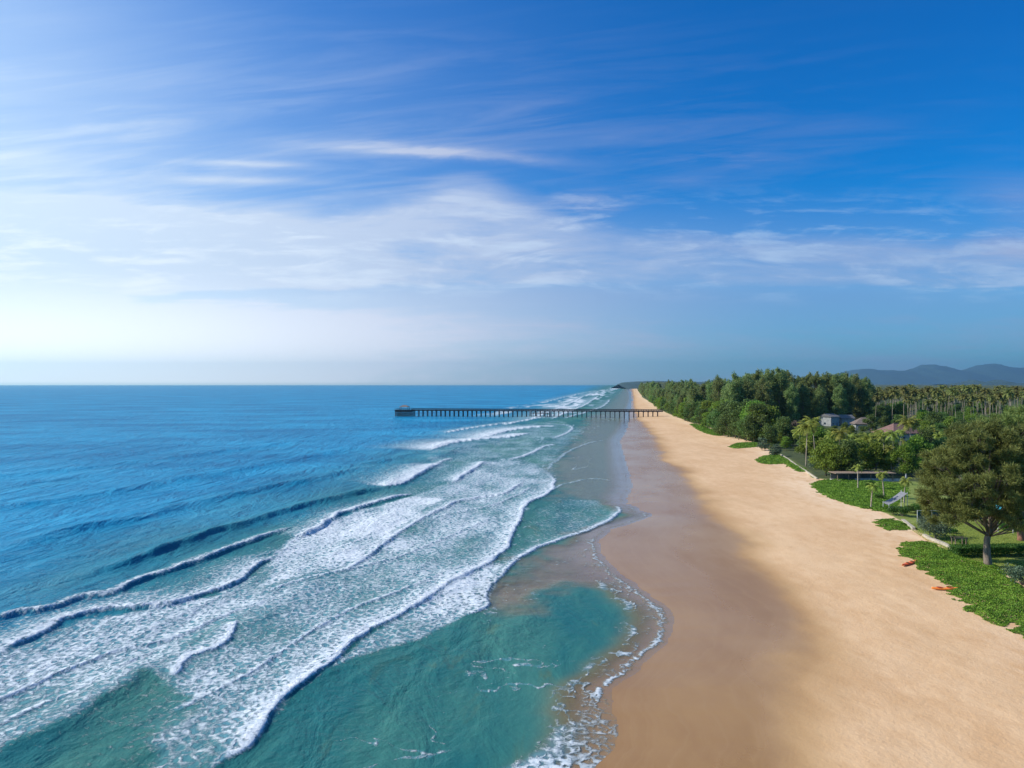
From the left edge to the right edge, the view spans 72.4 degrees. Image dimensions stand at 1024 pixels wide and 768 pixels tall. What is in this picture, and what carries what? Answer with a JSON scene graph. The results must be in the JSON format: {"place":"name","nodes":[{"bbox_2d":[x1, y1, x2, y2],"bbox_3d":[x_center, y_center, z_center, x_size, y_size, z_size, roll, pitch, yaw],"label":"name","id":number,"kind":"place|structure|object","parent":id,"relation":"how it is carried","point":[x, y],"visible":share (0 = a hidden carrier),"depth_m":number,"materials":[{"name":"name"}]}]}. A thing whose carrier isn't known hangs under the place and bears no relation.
{"place":"outdoors","nodes":[
{"label":"outdoors","id":0,"kind":"place"},
{"bbox_2d":[0,385,670,767],"bbox_3d":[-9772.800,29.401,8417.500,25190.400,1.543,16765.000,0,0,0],"label":"sea","id":1,"kind":"structure","parent":0,"point":[250,575],"depth_m":108.13,"materials":[{"name":"liquid"}]},
{"bbox_2d":[395,405,662,417],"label":"pier","id":2,"kind":"structure","parent":1,"relation":"in","point":[401,410],"depth_m":637.67,"materials":[{"name":"paint"}]},
{"bbox_2d":[0,0,1023,384],"label":"sky","id":3,"kind":"structure","parent":0,"point":[193,192],"materials":[{"name":"blue"}]},
{"bbox_2d":[612,381,710,388],"bbox_3d":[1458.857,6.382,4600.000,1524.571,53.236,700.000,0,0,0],"label":"headland","id":4,"kind":"structure","parent":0,"point":[631,385],"depth_m":4524.78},
{"bbox_2d":[482,389,1023,767],"bbox_3d":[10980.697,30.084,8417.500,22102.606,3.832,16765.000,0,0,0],"label":"beach and land","id":5,"kind":"structure","parent":0,"point":[807,626],"depth_m":82.90,"materials":[{"name":"sand"}]},
{"bbox_2d":[677,402,687,420],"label":"broadleaf tree","id":6,"kind":"object","parent":5,"relation":"on","point":[680,408],"visible":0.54,"depth_m":542.64,"materials":[{"name":"green plant"}]},
{"bbox_2d":[681,407,689,421],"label":"broadleaf tree","id":7,"kind":"object","parent":5,"relation":"on","point":[687,411],"visible":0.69,"depth_m":527.31,"materials":[{"name":"green plant"}]},
{"bbox_2d":[685,385,697,421],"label":"casuarina tree","id":8,"kind":"object","parent":5,"relation":"on","point":[692,391],"visible":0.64,"depth_m":526.22,"materials":[{"name":"green plant"}]},
{"bbox_2d":[686,395,703,419],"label":"broadleaf tree","id":9,"kind":"object","parent":5,"relation":"on","point":[699,398],"visible":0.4,"depth_m":524.73,"materials":[{"name":"green plant"}]},
{"bbox_2d":[695,409,709,424],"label":"broadleaf tree","id":10,"kind":"object","parent":5,"relation":"on","point":[701,416],"visible":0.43,"depth_m":457.29,"materials":[{"name":"green plant"}]},
{"bbox_2d":[698,383,706,398],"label":"casuarina tree","id":11,"kind":"object","parent":5,"relation":"on","point":[702,391],"visible":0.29,"depth_m":559.36,"materials":[{"name":"green plant"}]},
{"bbox_2d":[696,400,712,411],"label":"broadleaf tree","id":12,"kind":"object","parent":5,"relation":"on","point":[705,404],"visible":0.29,"depth_m":482.59,"materials":[{"name":"green plant"}]},
{"bbox_2d":[704,380,713,399],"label":"casuarina tree","id":13,"kind":"object","parent":5,"relation":"on","point":[709,388],"visible":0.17,"depth_m":524.89,"materials":[{"name":"green plant"}]},
{"bbox_2d":[707,409,720,427],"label":"broadleaf tree","id":14,"kind":"object","parent":5,"relation":"on","point":[715,414],"visible":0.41,"depth_m":406.02,"materials":[{"name":"green plant"}]},
{"bbox_2d":[709,376,724,402],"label":"casuarina tree","id":15,"kind":"object","parent":5,"relation":"on","point":[717,385],"visible":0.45,"depth_m":500.47,"materials":[{"name":"green plant"}]},
{"bbox_2d":[713,414,724,435],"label":"broadleaf tree","id":16,"kind":"object","parent":5,"relation":"on","point":[719,424],"visible":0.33,"depth_m":383.25,"materials":[{"name":"green plant"}]},
{"bbox_2d":[712,401,734,423],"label":"broadleaf tree","id":17,"kind":"object","parent":5,"relation":"on","point":[722,406],"visible":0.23,"depth_m":403.46,"materials":[{"name":"green plant"}]},
{"bbox_2d":[716,412,731,436],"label":"broadleaf tree","id":18,"kind":"object","parent":5,"relation":"on","point":[721,430],"visible":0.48,"depth_m":376.05,"materials":[{"name":"green plant"}]},
{"bbox_2d":[722,401,743,436],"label":"broadleaf tree","id":19,"kind":"object","parent":5,"relation":"on","point":[732,405],"visible":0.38,"depth_m":374.97,"materials":[{"name":"green plant"}]},
{"bbox_2d":[726,417,739,437],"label":"broadleaf tree","id":20,"kind":"object","parent":5,"relation":"on","point":[733,420],"visible":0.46,"depth_m":365.19,"materials":[{"name":"green plant"}]},
{"bbox_2d":[723,372,743,402],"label":"casuarina tree","id":21,"kind":"object","parent":5,"relation":"on","point":[732,392],"visible":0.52,"depth_m":451.64,"materials":[{"name":"green plant"}]},
{"bbox_2d":[728,419,741,439],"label":"broadleaf tree","id":22,"kind":"object","parent":5,"relation":"on","point":[735,429],"visible":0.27,"depth_m":356.69,"materials":[{"name":"green plant"}]},
{"bbox_2d":[729,398,755,418],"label":"broadleaf tree","id":23,"kind":"object","parent":5,"relation":"on","point":[745,401],"visible":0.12,"depth_m":370.29,"materials":[{"name":"green plant"}]},
{"bbox_2d":[734,415,755,440],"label":"broadleaf tree","id":24,"kind":"object","parent":5,"relation":"on","point":[743,420],"visible":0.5,"depth_m":345.89,"materials":[{"name":"green plant"}]},
{"bbox_2d":[741,378,753,400],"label":"casuarina tree","id":25,"kind":"object","parent":5,"relation":"on","point":[747,385],"visible":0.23,"depth_m":465.71,"materials":[{"name":"green plant"}]},
{"bbox_2d":[739,399,764,419],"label":"broadleaf tree","id":26,"kind":"object","parent":5,"relation":"on","point":[743,413],"visible":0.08,"depth_m":355.50,"materials":[{"name":"green plant"}]},
{"bbox_2d":[742,422,761,441],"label":"broadleaf tree","id":27,"kind":"object","parent":5,"relation":"on","point":[757,425],"visible":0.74,"depth_m":340.75,"materials":[{"name":"green plant"}]},
{"bbox_2d":[749,369,761,386],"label":"casuarina tree","id":28,"kind":"object","parent":5,"relation":"on","point":[755,377],"visible":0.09,"depth_m":499.70,"materials":[{"name":"green plant"}]},
{"bbox_2d":[741,402,777,441],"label":"broadleaf tree","id":29,"kind":"object","parent":5,"relation":"on","point":[764,418],"visible":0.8,"depth_m":340.24,"materials":[{"name":"green plant"}]},
{"bbox_2d":[751,377,773,406],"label":"casuarina tree","id":30,"kind":"object","parent":5,"relation":"on","point":[761,392],"visible":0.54,"depth_m":444.74,"materials":[{"name":"green plant"}]},
{"bbox_2d":[756,437,769,448],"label":"bush","id":31,"kind":"object","parent":5,"relation":"on","point":[761,445],"visible":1,"depth_m":300.23,"materials":[{"name":"green plant"}]},
{"bbox_2d":[753,406,780,436],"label":"broadleaf tree","id":32,"kind":"object","parent":5,"relation":"on","point":[772,422],"visible":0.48,"depth_m":339.17,"materials":[{"name":"green plant"}]},
{"bbox_2d":[756,368,779,417],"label":"casuarina tree","id":33,"kind":"object","parent":5,"relation":"on","point":[770,381],"visible":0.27,"depth_m":486.49,"materials":[{"name":"green plant"}]},
{"bbox_2d":[758,423,780,447],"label":"broadleaf tree","id":34,"kind":"object","parent":5,"relation":"on","point":[770,432],"visible":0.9,"depth_m":309.19,"materials":[{"name":"green plant"}]},
{"bbox_2d":[769,444,781,454],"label":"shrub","id":35,"kind":"object","parent":5,"relation":"on","point":[775,451],"visible":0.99,"depth_m":275.50,"materials":[{"name":"green plant"}]},
{"bbox_2d":[769,367,790,417],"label":"casuarina tree","id":36,"kind":"object","parent":5,"relation":"on","point":[781,378],"visible":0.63,"depth_m":485.67,"materials":[{"name":"green plant"}]},
{"bbox_2d":[772,416,795,445],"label":"broadleaf tree","id":37,"kind":"object","parent":5,"relation":"on","point":[784,428],"visible":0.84,"depth_m":318.17,"materials":[{"name":"green plant"}]},
{"bbox_2d":[780,436,792,449],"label":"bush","id":38,"kind":"object","parent":5,"relation":"on","point":[785,442],"visible":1,"depth_m":297.95,"materials":[{"name":"green plant"}]},
{"bbox_2d":[780,369,798,411],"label":"casuarina tree","id":39,"kind":"object","parent":5,"relation":"on","point":[791,377],"visible":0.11,"depth_m":498.37,"materials":[{"name":"green plant"}]},
{"bbox_2d":[783,382,800,420],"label":"casuarina tree","id":40,"kind":"object","parent":5,"relation":"on","point":[792,401],"visible":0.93,"depth_m":477.91,"materials":[{"name":"green plant"}]},
{"bbox_2d":[791,426,805,453],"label":"coconut palm","id":41,"kind":"object","parent":5,"relation":"on","point":[797,433],"visible":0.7,"depth_m":283.08,"materials":[{"name":"green plant"}]},
{"bbox_2d":[794,437,813,457],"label":"broadleaf tree","id":42,"kind":"object","parent":5,"relation":"on","point":[801,449],"visible":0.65,"depth_m":266.75,"materials":[{"name":"green plant"}]},
{"bbox_2d":[797,384,811,420],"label":"casuarina tree","id":43,"kind":"object","parent":5,"relation":"on","point":[803,409],"visible":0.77,"depth_m":486.45,"materials":[{"name":"green plant"}]},
{"bbox_2d":[799,374,813,421],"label":"casuarina tree","id":44,"kind":"object","parent":5,"relation":"on","point":[804,381],"visible":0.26,"depth_m":513.11,"materials":[{"name":"green plant"}]},
{"bbox_2d":[796,419,818,465],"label":"coconut palm","id":45,"kind":"object","parent":5,"relation":"on","point":[806,428],"visible":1,"depth_m":242.43,"materials":[{"name":"green plant"}]},
{"bbox_2d":[803,416,821,448],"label":"coconut palm","id":46,"kind":"object","parent":5,"relation":"on","point":[814,421],"visible":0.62,"depth_m":254.04,"materials":[{"name":"green plant"}]},
{"bbox_2d":[806,371,827,420],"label":"casuarina tree","id":47,"kind":"object","parent":5,"relation":"on","point":[816,380],"visible":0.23,"depth_m":507.80,"materials":[{"name":"green plant"}]},
{"bbox_2d":[809,426,828,440],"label":"broadleaf tree","id":48,"kind":"object","parent":5,"relation":"on","point":[819,432],"visible":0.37,"depth_m":290.85,"materials":[{"name":"green plant"}]},
{"bbox_2d":[811,384,829,421],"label":"casuarina tree","id":49,"kind":"object","parent":5,"relation":"on","point":[818,406],"visible":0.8,"depth_m":490.10,"materials":[{"name":"green plant"}]},
{"bbox_2d":[808,438,841,475],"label":"broadleaf tree","id":50,"kind":"object","parent":5,"relation":"on","point":[817,452],"visible":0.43,"depth_m":215.33,"materials":[{"name":"green plant"}]},
{"bbox_2d":[822,371,833,412],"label":"casuarina tree","id":51,"kind":"object","parent":5,"relation":"on","point":[828,383],"visible":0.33,"depth_m":516.72,"materials":[{"name":"green plant"}]},
{"bbox_2d":[819,413,839,425],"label":"house","id":52,"kind":"structure","parent":5,"relation":"on","point":[829,419],"depth_m":470.30,"materials":[{"name":"white paint"}]},
{"bbox_2d":[643,382,1023,407],"bbox_3d":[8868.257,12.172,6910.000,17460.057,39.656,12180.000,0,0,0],"label":"distant wood","id":53,"kind":"object","parent":5,"relation":"on","point":[900,385],"visible":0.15,"depth_m":1921.97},
{"bbox_2d":[816,442,853,470],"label":"broadleaf tree","id":54,"kind":"object","parent":5,"relation":"on","point":[829,460],"visible":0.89,"depth_m":210.65,"materials":[{"name":"green plant"}]},
{"bbox_2d":[826,372,849,413],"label":"casuarina tree","id":55,"kind":"object","parent":5,"relation":"on","point":[836,380],"visible":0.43,"depth_m":513.17,"materials":[{"name":"green plant"}]},
{"bbox_2d":[831,383,848,414],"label":"casuarina tree","id":56,"kind":"object","parent":5,"relation":"on","point":[839,390],"visible":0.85,"depth_m":496.81,"materials":[{"name":"green plant"}]},
{"bbox_2d":[831,427,851,443],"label":"coconut palm","id":57,"kind":"object","parent":5,"relation":"on","point":[842,434],"visible":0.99,"depth_m":236.51,"materials":[{"name":"green plant"}]},
{"bbox_2d":[838,414,855,424],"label":"house","id":58,"kind":"structure","parent":5,"relation":"on","point":[847,418],"depth_m":481.31,"materials":[{"name":"white paint"}]},
{"bbox_2d":[840,371,857,415],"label":"casuarina tree","id":59,"kind":"object","parent":5,"relation":"on","point":[851,390],"visible":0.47,"depth_m":517.20,"materials":[{"name":"green plant"}]},
{"bbox_2d":[834,438,864,470],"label":"broadleaf tree","id":60,"kind":"object","parent":5,"relation":"on","point":[851,446],"visible":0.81,"depth_m":209.83,"materials":[{"name":"green plant"}]},
{"bbox_2d":[689,424,1023,638],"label":"beach vine","id":61,"kind":"object","parent":5,"relation":"on","point":[847,491],"visible":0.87,"depth_m":109.62,"materials":[{"name":"green plant"}]},
{"bbox_2d":[848,374,865,419],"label":"casuarina tree","id":62,"kind":"object","parent":5,"relation":"on","point":[857,411],"visible":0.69,"depth_m":527.06,"materials":[{"name":"green plant"}]},
{"bbox_2d":[851,464,862,487],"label":"coconut palm","id":63,"kind":"object","parent":5,"relation":"on","point":[858,466],"visible":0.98,"depth_m":187.60,"materials":[{"name":"green plant"}]},
{"bbox_2d":[845,439,873,470],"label":"broadleaf tree","id":64,"kind":"object","parent":5,"relation":"on","point":[864,450],"visible":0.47,"depth_m":218.43,"materials":[{"name":"green plant"}]},
{"bbox_2d":[828,471,896,480],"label":"garden pavilion","id":65,"kind":"structure","parent":5,"relation":"on","point":[837,475],"depth_m":206.61,"materials":[{"name":"concrete"}]},
{"bbox_2d":[850,417,876,429],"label":"house","id":66,"kind":"structure","parent":5,"relation":"on","point":[857,423],"depth_m":428.72,"materials":[{"name":"white paint"}]},
{"bbox_2d":[859,376,874,417],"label":"casuarina tree","id":67,"kind":"object","parent":5,"relation":"on","point":[866,384],"visible":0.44,"depth_m":541.59,"materials":[{"name":"green plant"}]},
{"bbox_2d":[857,414,879,431],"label":"broadleaf tree","id":68,"kind":"object","parent":5,"relation":"on","point":[872,423],"visible":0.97,"depth_m":393.93,"materials":[{"name":"green plant"}]},
{"bbox_2d":[856,432,882,469],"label":"coconut palm","id":69,"kind":"object","parent":5,"relation":"on","point":[868,437],"visible":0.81,"depth_m":230.23,"materials":[{"name":"green plant"}]},
{"bbox_2d":[865,378,876,411],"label":"casuarina tree","id":70,"kind":"object","parent":5,"relation":"on","point":[872,391],"visible":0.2,"depth_m":567.00,"materials":[{"name":"green plant"}]},
{"bbox_2d":[865,482,879,506],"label":"coconut palm","id":71,"kind":"object","parent":5,"relation":"on","point":[871,486],"visible":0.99,"depth_m":159.98,"materials":[{"name":"green plant"}]},
{"bbox_2d":[862,441,892,470],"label":"broadleaf tree","id":72,"kind":"object","parent":5,"relation":"on","point":[877,452],"visible":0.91,"depth_m":219.45,"materials":[{"name":"green plant"}]},
{"bbox_2d":[873,405,888,422],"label":"broadleaf tree","id":73,"kind":"object","parent":5,"relation":"on","point":[879,410],"visible":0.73,"depth_m":495.64,"materials":[{"name":"green plant"}]},
{"bbox_2d":[875,471,889,495],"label":"coconut palm","id":74,"kind":"object","parent":5,"relation":"on","point":[882,475],"visible":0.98,"depth_m":172.76,"materials":[{"name":"green plant"}]},
{"bbox_2d":[875,430,890,465],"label":"coconut palm","id":75,"kind":"object","parent":5,"relation":"on","point":[881,436],"visible":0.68,"depth_m":242.90,"materials":[{"name":"green plant"}]},
{"bbox_2d":[877,415,890,426],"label":"broadleaf tree","id":76,"kind":"object","parent":5,"relation":"on","point":[884,421],"visible":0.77,"depth_m":403.10,"materials":[{"name":"green plant"}]},
{"bbox_2d":[882,429,903,469],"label":"coconut palm","id":77,"kind":"object","parent":5,"relation":"on","point":[894,436],"visible":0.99,"depth_m":229.72,"materials":[{"name":"green plant"}]},
{"bbox_2d":[883,491,907,508],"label":"shade sail","id":78,"kind":"object","parent":5,"relation":"on","point":[899,495],"visible":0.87,"depth_m":158.64,"materials":[{"name":"grey fabric"}]},
{"bbox_2d":[872,423,922,441],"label":"house","id":79,"kind":"structure","parent":5,"relation":"on","point":[893,427],"depth_m":347.32,"materials":[{"name":"pink paint"}]},
{"bbox_2d":[892,403,908,419],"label":"broadleaf tree","id":80,"kind":"object","parent":5,"relation":"on","point":[901,407],"visible":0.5,"depth_m":520.45,"materials":[{"name":"green plant"}]},
{"bbox_2d":[887,444,918,475],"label":"broadleaf tree","id":81,"kind":"object","parent":5,"relation":"on","point":[905,453],"visible":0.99,"depth_m":215.05,"materials":[{"name":"green plant"}]},
{"bbox_2d":[896,506,910,515],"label":"shrub","id":82,"kind":"object","parent":5,"relation":"on","point":[903,510],"visible":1,"depth_m":150.04,"materials":[{"name":"green plant"}]},
{"bbox_2d":[899,476,912,502],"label":"coconut palm","id":83,"kind":"object","parent":5,"relation":"on","point":[904,480],"visible":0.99,"depth_m":167.05,"materials":[{"name":"green plant"}]},
{"bbox_2d":[895,415,922,435],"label":"coconut palm","id":84,"kind":"object","parent":5,"relation":"on","point":[911,421],"visible":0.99,"depth_m":255.37,"materials":[{"name":"green plant"}]},
{"bbox_2d":[903,458,919,475],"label":"broadleaf tree","id":85,"kind":"object","parent":5,"relation":"on","point":[913,464],"visible":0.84,"depth_m":213.43,"materials":[{"name":"green plant"}]},
{"bbox_2d":[904,434,933,469],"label":"broadleaf tree","id":86,"kind":"object","parent":5,"relation":"on","point":[917,443],"visible":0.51,"depth_m":229.93,"materials":[{"name":"green plant"}]},
{"bbox_2d":[915,409,927,424],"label":"broadleaf tree","id":87,"kind":"object","parent":5,"relation":"on","point":[922,413],"visible":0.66,"depth_m":430.54,"materials":[{"name":"green plant"}]},
{"bbox_2d":[917,420,930,430],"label":"broadleaf tree","id":88,"kind":"object","parent":5,"relation":"on","point":[923,423],"visible":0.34,"depth_m":349.06,"materials":[{"name":"green plant"}]},
{"bbox_2d":[915,426,936,447],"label":"broadleaf tree","id":89,"kind":"object","parent":5,"relation":"on","point":[927,435],"visible":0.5,"depth_m":274.85,"materials":[{"name":"green plant"}]},
{"bbox_2d":[912,513,955,539],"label":"shrub","id":90,"kind":"object","parent":5,"relation":"on","point":[940,528],"visible":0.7,"depth_m":128.39,"materials":[{"name":"green plant"}]},
{"bbox_2d":[924,411,945,427],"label":"broadleaf tree","id":91,"kind":"object","parent":5,"relation":"on","point":[933,415],"visible":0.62,"depth_m":381.02,"materials":[{"name":"green plant"}]},
{"bbox_2d":[922,534,949,546],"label":"garden wall","id":92,"kind":"structure","parent":5,"relation":"on","point":[928,537],"depth_m":126.33,"materials":[{"name":"concrete"}]},
{"bbox_2d":[930,389,942,409],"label":"coconut palm","id":93,"kind":"object","parent":5,"relation":"on","point":[936,393],"visible":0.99,"depth_m":440.39,"materials":[{"name":"green plant"}]},
{"bbox_2d":[932,437,947,448],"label":"broadleaf tree","id":94,"kind":"object","parent":5,"relation":"on","point":[938,442],"visible":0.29,"depth_m":254.28,"materials":[{"name":"green plant"}]},
{"bbox_2d":[934,422,947,438],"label":"broadleaf tree","id":95,"kind":"object","parent":5,"relation":"on","point":[941,427],"visible":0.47,"depth_m":339.01,"materials":[{"name":"green plant"}]},
{"bbox_2d":[941,416,956,438],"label":"broadleaf tree","id":96,"kind":"object","parent":5,"relation":"on","point":[948,421],"visible":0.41,"depth_m":354.10,"materials":[{"name":"green plant"}]},
{"bbox_2d":[947,388,958,415],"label":"coconut palm","id":97,"kind":"object","parent":5,"relation":"on","point":[953,392],"visible":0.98,"depth_m":441.82,"materials":[{"name":"green plant"}]},
{"bbox_2d":[910,520,1023,567],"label":"shrubs","id":98,"kind":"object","parent":5,"relation":"on","point":[977,534],"depth_m":128.44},
{"bbox_2d":[911,415,1023,567],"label":"casuarina tree","id":99,"kind":"object","parent":5,"relation":"on","point":[978,446],"visible":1,"depth_m":105.78,"materials":[{"name":"green plant"}]},
{"bbox_2d":[963,407,978,417],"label":"broadleaf tree","id":100,"kind":"object","parent":5,"relation":"on","point":[969,411],"visible":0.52,"depth_m":477.63,"materials":[{"name":"green plant"}]},
{"bbox_2d":[947,543,1023,556],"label":"hedge","id":101,"kind":"object","parent":5,"relation":"on","point":[998,548],"visible":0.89,"depth_m":114.81,"materials":[{"name":"green plant"}]},
{"bbox_2d":[960,403,1023,540],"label":"casuarina tree","id":102,"kind":"object","parent":5,"relation":"on","point":[1013,415],"visible":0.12,"depth_m":126.08,"materials":[{"name":"green plant"}]},
{"bbox_2d":[1002,389,1015,402],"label":"coconut palm","id":103,"kind":"object","parent":5,"relation":"on","point":[1007,394],"visible":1,"depth_m":433.89,"materials":[{"name":"green plant"}]},
{"bbox_2d":[997,562,1023,584],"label":"shrub","id":104,"kind":"object","parent":5,"relation":"on","point":[1015,573],"visible":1,"depth_m":98.80,"materials":[{"name":"green plant"}]},
{"bbox_2d":[827,364,1023,384],"bbox_3d":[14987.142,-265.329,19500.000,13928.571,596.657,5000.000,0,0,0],"label":"hills","id":105,"kind":"structure","parent":0,"point":[933,374],"depth_m":18453.00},
{"bbox_2d":[935,380,1023,384],"bbox_3d":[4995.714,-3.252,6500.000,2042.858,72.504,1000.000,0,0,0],"label":"hills","id":106,"kind":"structure","parent":0,"point":[992,382],"depth_m":6386.08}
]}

